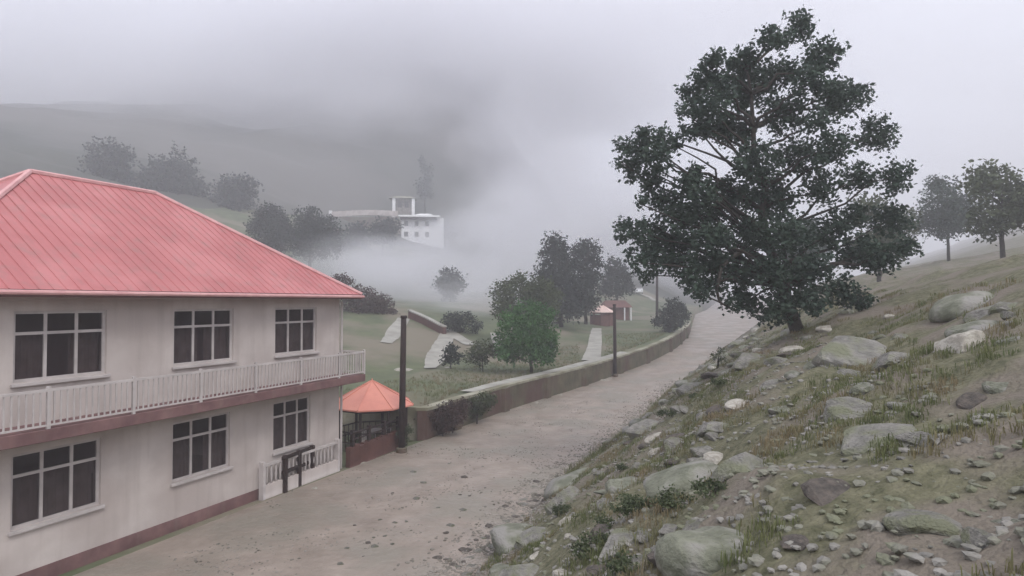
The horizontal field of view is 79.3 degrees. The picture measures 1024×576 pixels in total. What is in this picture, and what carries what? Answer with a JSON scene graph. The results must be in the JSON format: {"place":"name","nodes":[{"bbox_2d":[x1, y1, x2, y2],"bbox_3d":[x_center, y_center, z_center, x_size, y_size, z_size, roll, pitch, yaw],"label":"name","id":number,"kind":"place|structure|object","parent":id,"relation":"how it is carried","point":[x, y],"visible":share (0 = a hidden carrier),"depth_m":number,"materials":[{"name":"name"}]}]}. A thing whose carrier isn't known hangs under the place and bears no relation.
{"place":"outdoors","nodes":[
{"label":"outdoors","id":0,"kind":"place"},
{"bbox_2d":[0,55,723,575],"bbox_3d":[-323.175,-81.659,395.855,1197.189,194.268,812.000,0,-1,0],"label":"park ground","id":1,"kind":"structure","parent":0,"point":[358,139],"depth_m":238.46,"materials":[{"name":"green plant"}]},
{"bbox_2d":[77,136,143,186],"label":"tree","id":2,"kind":"object","parent":1,"relation":"on","point":[110,164],"visible":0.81,"depth_m":143.03,"materials":[{"name":"green plant"}]},
{"bbox_2d":[132,140,211,197],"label":"tree","id":3,"kind":"object","parent":1,"relation":"on","point":[165,176],"visible":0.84,"depth_m":146.41,"materials":[{"name":"green plant"}]},
{"bbox_2d":[0,169,364,575],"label":"house","id":4,"kind":"structure","parent":1,"relation":"on","point":[152,342],"depth_m":17.35,"materials":[{"name":"paint"}]},
{"bbox_2d":[7,438,104,536],"bbox_3d":[-10.899,4.665,14.784,0.330,1.790,2.120,-1,-1,24],"label":"window","id":5,"kind":"structure","parent":4,"relation":"in","point":[37,495],"depth_m":14.80,"materials":[{"name":"white paint"}]},
{"bbox_2d":[10,310,110,387],"bbox_3d":[-10.879,1.402,14.901,0.330,1.720,2.220,-1,-1,24],"label":"window","id":6,"kind":"structure","parent":4,"relation":"in","point":[29,348],"depth_m":14.74,"materials":[{"name":"white paint"}]},
{"bbox_2d":[170,412,232,486],"bbox_3d":[-9.299,4.744,18.449,0.330,1.790,2.120,-1,-1,24],"label":"window","id":7,"kind":"structure","parent":4,"relation":"in","point":[182,447],"depth_m":18.44,"materials":[{"name":"white paint"}]},
{"bbox_2d":[171,308,236,369],"bbox_3d":[-9.279,1.481,18.566,0.330,1.720,2.220,-1,-1,24],"label":"window","id":8,"kind":"structure","parent":4,"relation":"in","point":[214,335],"depth_m":18.68,"materials":[{"name":"white paint"}]},
{"bbox_2d":[272,396,312,455],"bbox_3d":[-7.818,4.817,21.839,0.330,1.790,1.920,-1,-1,24],"label":"window","id":9,"kind":"structure","parent":4,"relation":"in","point":[288,428],"depth_m":21.95,"materials":[{"name":"white paint"}]},
{"bbox_2d":[274,307,319,357],"bbox_3d":[-7.748,1.557,22.070,0.330,1.720,2.170,-1,-1,24],"label":"window","id":10,"kind":"structure","parent":4,"relation":"in","point":[284,343],"depth_m":22.19,"materials":[{"name":"white paint"}]},
{"bbox_2d":[202,172,264,211],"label":"tree","id":11,"kind":"object","parent":1,"relation":"on","point":[238,193],"visible":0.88,"depth_m":148.81,"materials":[{"name":"green plant"}]},
{"bbox_2d":[242,200,297,254],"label":"tree","id":12,"kind":"object","parent":1,"relation":"on","point":[270,228],"visible":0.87,"depth_m":105.31,"materials":[{"name":"green plant"}]},
{"bbox_2d":[281,445,314,492],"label":"timber gate","id":13,"kind":"structure","parent":1,"relation":"on","point":[286,470],"depth_m":21.57,"materials":[{"name":"brown wood"}]},
{"bbox_2d":[259,438,339,500],"bbox_3d":[-7.419,6.423,21.870,0.200,1.400,3.800,-1,-1,24],"label":"baluster fence","id":14,"kind":"object","parent":1,"relation":"on","point":[270,489],"visible":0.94,"depth_m":21.75,"materials":[{"name":"paint"}]},
{"bbox_2d":[281,204,346,266],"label":"tree","id":15,"kind":"object","parent":1,"relation":"on","point":[311,234],"visible":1,"depth_m":100.23,"materials":[{"name":"green plant"}]},
{"bbox_2d":[321,229,354,251],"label":"tree","id":16,"kind":"object","parent":1,"relation":"on","point":[347,242],"visible":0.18,"depth_m":140.33,"materials":[{"name":"green plant"}]},
{"bbox_2d":[343,220,371,249],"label":"tree","id":17,"kind":"object","parent":1,"relation":"on","point":[358,231],"visible":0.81,"depth_m":149.14,"materials":[{"name":"green plant"}]},
{"bbox_2d":[329,210,397,235],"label":"terrace wall","id":18,"kind":"structure","parent":1,"relation":"on","point":[341,214],"depth_m":200.59,"materials":[{"name":"paint"}]},
{"bbox_2d":[331,272,397,314],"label":"shrub","id":19,"kind":"object","parent":1,"relation":"on","point":[373,304],"visible":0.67,"depth_m":65.75,"materials":[{"name":"green plant"}]},
{"bbox_2d":[346,416,398,467],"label":"boundary wall","id":20,"kind":"structure","parent":1,"relation":"on","point":[369,448],"depth_m":25.26,"materials":[{"name":"brown concrete"}]},
{"bbox_2d":[339,378,413,451],"bbox_3d":[-6.347,5.827,27.982,3.576,3.457,3.576,0,-1,-17],"label":"gazebo","id":21,"kind":"object","parent":1,"relation":"on","point":[371,396],"visible":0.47,"depth_m":27.00,"materials":[{"name":"orange metal"}]},
{"bbox_2d":[342,406,420,439],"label":"garden wall","id":22,"kind":"structure","parent":1,"relation":"on","point":[347,418],"depth_m":29.71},
{"bbox_2d":[364,215,403,255],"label":"tree","id":23,"kind":"object","parent":1,"relation":"on","point":[382,230],"visible":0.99,"depth_m":149.16,"materials":[{"name":"green plant"}]},
{"bbox_2d":[389,196,416,234],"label":"white building","id":24,"kind":"structure","parent":1,"relation":"on","point":[405,205],"depth_m":213.95,"materials":[{"name":"clear paint"}]},
{"bbox_2d":[398,214,443,247],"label":"white building","id":25,"kind":"structure","parent":1,"relation":"on","point":[426,229],"depth_m":191.41,"materials":[{"name":"clear paint"}]},
{"bbox_2d":[413,153,435,213],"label":"tree","id":26,"kind":"object","parent":1,"relation":"on","point":[422,186],"visible":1,"depth_m":235.23,"materials":[{"name":"grey plant"}]},
{"bbox_2d":[407,310,446,333],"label":"wall","id":27,"kind":"structure","parent":1,"relation":"on","point":[432,324],"depth_m":62.43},
{"bbox_2d":[413,396,472,435],"bbox_3d":[-3.242,6.298,29.479,2.860,2.149,1.839,0,-1,0],"label":"shrub","id":28,"kind":"object","parent":1,"relation":"on","point":[445,418],"visible":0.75,"depth_m":29.42,"materials":[{"name":"green plant"}]},
{"bbox_2d":[430,265,468,301],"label":"tree","id":29,"kind":"object","parent":1,"relation":"on","point":[450,283],"visible":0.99,"depth_m":97.10,"materials":[{"name":"green plant"}]},
{"bbox_2d":[438,342,469,368],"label":"shrub","id":30,"kind":"object","parent":1,"relation":"on","point":[450,350],"visible":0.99,"depth_m":44.45,"materials":[{"name":"green plant"}]},
{"bbox_2d":[440,310,483,333],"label":"shrub","id":31,"kind":"object","parent":1,"relation":"on","point":[457,324],"visible":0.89,"depth_m":61.33,"materials":[{"name":"green plant"}]},
{"bbox_2d":[461,337,499,371],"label":"shrub","id":32,"kind":"object","parent":1,"relation":"on","point":[480,353],"visible":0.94,"depth_m":43.85,"materials":[{"name":"green plant"}]},
{"bbox_2d":[468,389,498,423],"bbox_3d":[-1.707,6.369,32.436,2.010,2.171,1.418,0,-1,0],"label":"shrub","id":33,"kind":"object","parent":1,"relation":"on","point":[478,407],"visible":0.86,"depth_m":32.38,"materials":[{"name":"green plant"}]},
{"bbox_2d":[342,332,664,439],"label":"grass","id":34,"kind":"structure","parent":1,"relation":"on","point":[511,371],"depth_m":42.43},
{"bbox_2d":[485,269,566,322],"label":"tree","id":35,"kind":"object","parent":1,"relation":"on","point":[550,297],"visible":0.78,"depth_m":54.80,"materials":[{"name":"green plant"}]},
{"bbox_2d":[492,297,560,373],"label":"tree","id":36,"kind":"object","parent":1,"relation":"on","point":[543,350],"visible":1,"depth_m":42.49,"materials":[{"name":"green plant"}]},
{"bbox_2d":[415,321,690,440],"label":"roadside wall","id":37,"kind":"structure","parent":1,"relation":"on","point":[514,394],"depth_m":41.98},
{"bbox_2d":[530,230,592,326],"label":"tree","id":38,"kind":"object","parent":1,"relation":"on","point":[558,269],"visible":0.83,"depth_m":70.69,"materials":[{"name":"green plant"}]},
{"bbox_2d":[565,238,608,324],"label":"tree","id":39,"kind":"object","parent":1,"relation":"on","point":[580,252],"visible":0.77,"depth_m":77.73,"materials":[{"name":"green plant"}]},
{"bbox_2d":[590,305,612,325],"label":"gazebo","id":40,"kind":"object","parent":1,"relation":"on","point":[601,319],"visible":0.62,"depth_m":79.76,"materials":[{"name":"brick"}]},
{"bbox_2d":[602,300,631,320],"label":"hut","id":41,"kind":"object","parent":1,"relation":"on","point":[622,309],"visible":0.57,"depth_m":96.07,"materials":[{"name":"brick"}]},
{"bbox_2d":[597,253,637,299],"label":"tree","id":42,"kind":"object","parent":1,"relation":"on","point":[615,275],"visible":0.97,"depth_m":99.25,"materials":[{"name":"green plant"}]},
{"bbox_2d":[650,296,691,332],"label":"shrub","id":43,"kind":"object","parent":1,"relation":"on","point":[672,312],"visible":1,"depth_m":69.89,"materials":[{"name":"green plant"}]},
{"bbox_2d":[380,318,409,342],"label":"path","id":44,"kind":"structure","parent":0,"point":[393,333],"depth_m":58.23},
{"bbox_2d":[73,296,778,575],"bbox_3d":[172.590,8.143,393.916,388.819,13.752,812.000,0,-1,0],"label":"road","id":45,"kind":"structure","parent":0,"point":[305,511],"depth_m":20.30,"materials":[{"name":"concrete"}]},
{"bbox_2d":[396,315,406,453],"bbox_3d":[-4.729,4.309,26.498,0.506,6.248,0.500,0,-1,0],"label":"utility pole","id":46,"kind":"object","parent":45,"relation":"on","point":[401,448],"visible":0.83,"depth_m":26.39,"materials":[{"name":"brown wood"}]},
{"bbox_2d":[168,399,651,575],"bbox_3d":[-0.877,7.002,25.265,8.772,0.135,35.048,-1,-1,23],"label":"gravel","id":47,"kind":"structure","parent":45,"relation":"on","point":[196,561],"depth_m":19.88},
{"bbox_2d":[393,379,686,575],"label":"gravel","id":48,"kind":"structure","parent":45,"relation":"on","point":[513,507],"depth_m":18.36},
{"bbox_2d":[612,304,617,376],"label":"utility pole","id":49,"kind":"object","parent":45,"relation":"on","point":[614,374],"visible":0.82,"depth_m":51.69,"materials":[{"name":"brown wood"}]},
{"bbox_2d":[424,329,454,367],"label":"path","id":50,"kind":"structure","parent":0,"point":[433,355],"depth_m":53.14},
{"bbox_2d":[452,332,478,344],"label":"path","id":51,"kind":"structure","parent":0,"point":[461,338],"depth_m":58.90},
{"bbox_2d":[0,0,1023,295],"label":"sky","id":52,"kind":"structure","parent":0,"point":[563,78],"materials":[{"name":"grey"}]},
{"bbox_2d":[461,352,625,391],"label":"path","id":53,"kind":"structure","parent":0,"point":[484,386],"depth_m":41.06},
{"bbox_2d":[582,328,601,359],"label":"path","id":54,"kind":"structure","parent":0,"point":[593,351],"depth_m":59.25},
{"bbox_2d":[480,223,1023,575],"bbox_3d":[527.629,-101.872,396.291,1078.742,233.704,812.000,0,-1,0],"label":"embankment","id":55,"kind":"structure","parent":0,"point":[970,264],"depth_m":7.13,"materials":[{"name":"soil"}]},
{"bbox_2d":[489,563,510,573],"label":"rock","id":56,"kind":"object","parent":55,"relation":"on","point":[497,567],"visible":0.5,"depth_m":11.81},
{"bbox_2d":[489,523,530,554],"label":"rock","id":57,"kind":"object","parent":55,"relation":"on","point":[503,537],"visible":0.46,"depth_m":15.19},
{"bbox_2d":[490,563,538,575],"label":"rock","id":58,"kind":"object","parent":55,"relation":"on","point":[529,569],"visible":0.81,"depth_m":10.11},
{"bbox_2d":[514,526,545,550],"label":"rock","id":59,"kind":"object","parent":55,"relation":"on","point":[523,537],"visible":0.44,"depth_m":13.84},
{"bbox_2d":[551,502,571,515],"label":"weed","id":60,"kind":"object","parent":55,"relation":"on","point":[559,508],"visible":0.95,"depth_m":14.51,"materials":[{"name":"green plant"}]},
{"bbox_2d":[544,485,579,514],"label":"rock","id":61,"kind":"object","parent":55,"relation":"on","point":[568,493],"visible":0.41,"depth_m":16.21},
{"bbox_2d":[543,467,588,498],"bbox_3d":[1.965,6.201,19.228,2.308,0.919,1.580,-5,-10,-46],"label":"rock","id":62,"kind":"object","parent":55,"relation":"on","point":[553,485],"visible":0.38,"depth_m":18.75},
{"bbox_2d":[564,528,609,559],"bbox_3d":[0.992,3.292,7.527,0.727,0.503,0.930,0,-1,0],"label":"weed","id":63,"kind":"object","parent":55,"relation":"on","point":[585,540],"visible":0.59,"depth_m":7.56,"materials":[{"name":"green plant"}]},
{"bbox_2d":[586,564,605,575],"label":"rock","id":64,"kind":"object","parent":55,"relation":"on","point":[591,569],"visible":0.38,"depth_m":6.72,"materials":[{"name":"stone"}]},
{"bbox_2d":[589,524,608,539],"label":"rock","id":65,"kind":"object","parent":55,"relation":"on","point":[597,527],"visible":0.22,"depth_m":8.32,"materials":[{"name":"stone"}]},
{"bbox_2d":[593,512,614,530],"bbox_3d":[1.380,3.421,8.566,0.515,0.512,0.697,0,-1,0],"label":"weed","id":66,"kind":"object","parent":55,"relation":"on","point":[601,520],"visible":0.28,"depth_m":8.73,"materials":[{"name":"green plant"}]},
{"bbox_2d":[598,528,633,563],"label":"boulder","id":67,"kind":"object","parent":55,"relation":"on","point":[616,535],"visible":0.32,"depth_m":7.15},
{"bbox_2d":[597,546,638,575],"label":"weed","id":68,"kind":"object","parent":55,"relation":"on","point":[623,559],"visible":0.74,"depth_m":6.32,"materials":[{"name":"green plant"}]},
{"bbox_2d":[605,476,636,493],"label":"rock","id":69,"kind":"object","parent":55,"relation":"on","point":[611,484],"visible":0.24,"depth_m":11.30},
{"bbox_2d":[609,492,654,517],"bbox_3d":[1.619,3.000,8.272,0.697,0.525,0.703,0,-1,0],"label":"weed","id":70,"kind":"object","parent":55,"relation":"on","point":[629,503],"visible":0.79,"depth_m":8.15,"materials":[{"name":"green plant"}]},
{"bbox_2d":[625,419,658,439],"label":"rock","id":71,"kind":"object","parent":55,"relation":"on","point":[632,431],"visible":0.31,"depth_m":20.09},
{"bbox_2d":[553,341,732,476],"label":"dry grass","id":72,"kind":"structure","parent":55,"relation":"on","point":[601,447],"depth_m":27.28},
{"bbox_2d":[634,528,651,542],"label":"rock","id":73,"kind":"object","parent":55,"relation":"on","point":[640,539],"visible":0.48,"depth_m":7.08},
{"bbox_2d":[658,523,676,534],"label":"rock","id":74,"kind":"object","parent":55,"relation":"on","point":[666,528],"visible":0.38,"depth_m":6.89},
{"bbox_2d":[664,437,681,450],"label":"rock","id":75,"kind":"object","parent":55,"relation":"on","point":[669,442],"visible":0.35,"depth_m":12.52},
{"bbox_2d":[650,483,701,510],"bbox_3d":[2.129,2.788,7.834,0.838,0.500,0.740,0,-1,0],"label":"weed","id":76,"kind":"object","parent":55,"relation":"on","point":[665,499],"visible":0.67,"depth_m":7.71,"materials":[{"name":"green plant"}]},
{"bbox_2d":[643,460,717,501],"bbox_3d":[2.569,2.965,8.909,1.269,0.871,1.013,-7,-2,0],"label":"boulder","id":77,"kind":"object","parent":55,"relation":"on","point":[679,476],"visible":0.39,"depth_m":8.74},
{"bbox_2d":[675,382,702,396],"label":"rock","id":78,"kind":"object","parent":55,"relation":"on","point":[683,388],"visible":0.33,"depth_m":22.41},
{"bbox_2d":[683,519,701,529],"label":"rock","id":79,"kind":"object","parent":55,"relation":"on","point":[692,524],"visible":0.39,"depth_m":6.12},
{"bbox_2d":[654,526,743,575],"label":"boulder","id":80,"kind":"object","parent":55,"relation":"on","point":[696,552],"visible":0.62,"depth_m":5.28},
{"bbox_2d":[689,445,711,457],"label":"rock","id":81,"kind":"object","parent":55,"relation":"on","point":[699,451],"visible":0.5,"depth_m":10.54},
{"bbox_2d":[688,475,727,500],"bbox_3d":[2.260,2.394,7.062,0.536,0.466,0.538,0,-1,0],"label":"weed","id":82,"kind":"object","parent":55,"relation":"on","point":[718,485],"visible":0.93,"depth_m":7.02,"materials":[{"name":"green plant"}]},
{"bbox_2d":[695,421,727,436],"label":"rock","id":83,"kind":"object","parent":55,"relation":"on","point":[706,427],"visible":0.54,"depth_m":11.16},
{"bbox_2d":[703,451,722,463],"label":"rock","id":84,"kind":"object","parent":55,"relation":"on","point":[714,457],"visible":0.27,"depth_m":9.77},
{"bbox_2d":[711,347,727,368],"bbox_3d":[8.637,3.087,25.819,0.800,1.287,0.643,0,-1,0],"label":"shrub","id":85,"kind":"object","parent":55,"relation":"on","point":[719,359],"visible":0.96,"depth_m":25.84,"materials":[{"name":"green plant"}]},
{"bbox_2d":[724,398,746,411],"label":"rock","id":86,"kind":"object","parent":55,"relation":"on","point":[729,404],"visible":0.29,"depth_m":11.97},
{"bbox_2d":[711,452,764,482],"bbox_3d":[2.911,2.348,7.578,0.902,0.607,1.049,1,-1,-26],"label":"rock","id":87,"kind":"object","parent":55,"relation":"on","point":[741,462],"visible":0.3,"depth_m":7.43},
{"bbox_2d":[731,353,763,368],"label":"rock","id":88,"kind":"object","parent":55,"relation":"on","point":[742,360],"visible":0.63,"depth_m":18.21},
{"bbox_2d":[475,315,1023,575],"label":"rubble","id":89,"kind":"object","parent":55,"relation":"on","point":[969,554],"visible":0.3,"depth_m":5.43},
{"bbox_2d":[480,277,1023,575],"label":"grass","id":90,"kind":"structure","parent":55,"relation":"on","point":[874,419],"depth_m":8.67,"materials":[{"name":"plant"}]},
{"bbox_2d":[609,4,924,332],"bbox_3d":[8.501,-3.729,20.193,10.632,11.252,3.737,0,-1,0],"label":"tree","id":91,"kind":"object","parent":55,"relation":"on","point":[772,273],"visible":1,"depth_m":19.93,"materials":[{"name":"green plant"}]},
{"bbox_2d":[759,379,778,391],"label":"rock","id":92,"kind":"object","parent":55,"relation":"on","point":[766,384],"visible":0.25,"depth_m":12.45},
{"bbox_2d":[763,356,786,365],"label":"rock","id":93,"kind":"object","parent":55,"relation":"on","point":[772,360],"visible":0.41,"depth_m":15.71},
{"bbox_2d":[768,406,789,414],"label":"rock","id":94,"kind":"object","parent":55,"relation":"on","point":[771,411],"visible":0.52,"depth_m":10.31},
{"bbox_2d":[778,346,804,352],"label":"rock","id":95,"kind":"object","parent":55,"relation":"on","point":[788,348],"visible":0.45,"depth_m":17.88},
{"bbox_2d":[780,534,808,550],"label":"rock","id":96,"kind":"object","parent":55,"relation":"on","point":[802,541],"visible":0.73,"depth_m":4.68,"materials":[{"name":"stone"}]},
{"bbox_2d":[776,215,835,295],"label":"tree","id":97,"kind":"object","parent":55,"relation":"on","point":[808,251],"visible":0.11,"depth_m":58.23,"materials":[{"name":"green plant"}]},
{"bbox_2d":[800,477,850,505],"bbox_3d":[2.788,1.793,5.234,0.550,0.195,0.542,1,12,-3],"label":"rock","id":98,"kind":"object","parent":55,"relation":"on","point":[822,491],"visible":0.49,"depth_m":5.27,"materials":[{"name":"stone"}]},
{"bbox_2d":[823,396,872,422],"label":"rock","id":99,"kind":"object","parent":55,"relation":"on","point":[840,407],"visible":0.52,"depth_m":8.21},
{"bbox_2d":[811,335,886,368],"bbox_3d":[7.245,1.624,12.610,1.680,1.065,1.985,11,12,-6],"label":"rock","id":100,"kind":"object","parent":55,"relation":"on","point":[848,350],"visible":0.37,"depth_m":12.68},
{"bbox_2d":[837,368,860,375],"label":"rock","id":101,"kind":"object","parent":55,"relation":"on","point":[849,371],"visible":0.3,"depth_m":10.96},
{"bbox_2d":[849,382,874,394],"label":"rock","id":102,"kind":"object","parent":55,"relation":"on","point":[860,387],"visible":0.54,"depth_m":8.52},
{"bbox_2d":[840,423,914,456],"bbox_3d":[4.131,1.720,6.750,1.080,0.410,0.818,-7,6,14],"label":"rock","id":103,"kind":"object","parent":55,"relation":"on","point":[856,439],"visible":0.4,"depth_m":6.70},
{"bbox_2d":[842,190,923,281],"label":"tree","id":104,"kind":"object","parent":55,"relation":"on","point":[863,200],"visible":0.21,"depth_m":47.69,"materials":[{"name":"green plant"}]},
{"bbox_2d":[871,351,909,371],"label":"rock","id":105,"kind":"object","parent":55,"relation":"on","point":[884,360],"visible":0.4,"depth_m":10.44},
{"bbox_2d":[894,431,933,446],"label":"rock","id":106,"kind":"object","parent":55,"relation":"on","point":[906,437],"visible":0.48,"depth_m":5.67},
{"bbox_2d":[881,508,962,536],"bbox_3d":[2.949,1.736,4.363,0.605,0.315,0.545,9,-7,28],"label":"rock","id":107,"kind":"object","parent":55,"relation":"on","point":[903,521],"visible":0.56,"depth_m":4.23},
{"bbox_2d":[906,174,988,260],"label":"tree","id":108,"kind":"object","parent":55,"relation":"on","point":[946,218],"visible":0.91,"depth_m":68.75,"materials":[{"name":"green plant"}]},
{"bbox_2d":[933,329,985,353],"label":"rock","id":109,"kind":"object","parent":55,"relation":"on","point":[958,341],"visible":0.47,"depth_m":8.72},
{"bbox_2d":[929,291,994,321],"bbox_3d":[9.667,0.482,13.044,1.473,0.796,1.480,-5,-9,-38],"label":"rock","id":110,"kind":"object","parent":55,"relation":"on","point":[946,309],"visible":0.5,"depth_m":12.78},
{"bbox_2d":[956,392,987,409],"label":"rock","id":111,"kind":"object","parent":55,"relation":"on","point":[968,400],"visible":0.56,"depth_m":6.75,"materials":[{"name":"stone"}]},
{"bbox_2d":[944,320,1001,337],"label":"rock","id":112,"kind":"object","parent":55,"relation":"on","point":[965,327],"visible":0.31,"depth_m":9.63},
{"bbox_2d":[960,526,993,548],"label":"rock","id":113,"kind":"object","parent":55,"relation":"on","point":[972,535],"visible":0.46,"depth_m":3.83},
{"bbox_2d":[948,158,1023,257],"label":"tree","id":114,"kind":"object","parent":55,"relation":"on","point":[983,182],"visible":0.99,"depth_m":43.58,"materials":[{"name":"green plant"}]},
{"bbox_2d":[963,302,1017,322],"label":"rock","id":115,"kind":"object","parent":55,"relation":"on","point":[976,314],"visible":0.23,"depth_m":11.36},
{"bbox_2d":[981,381,1008,393],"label":"rock","id":116,"kind":"object","parent":55,"relation":"on","point":[989,387],"visible":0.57,"depth_m":6.77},
{"bbox_2d":[988,301,1016,314],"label":"rock","id":117,"kind":"object","parent":55,"relation":"on","point":[1000,306],"visible":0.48,"depth_m":10.26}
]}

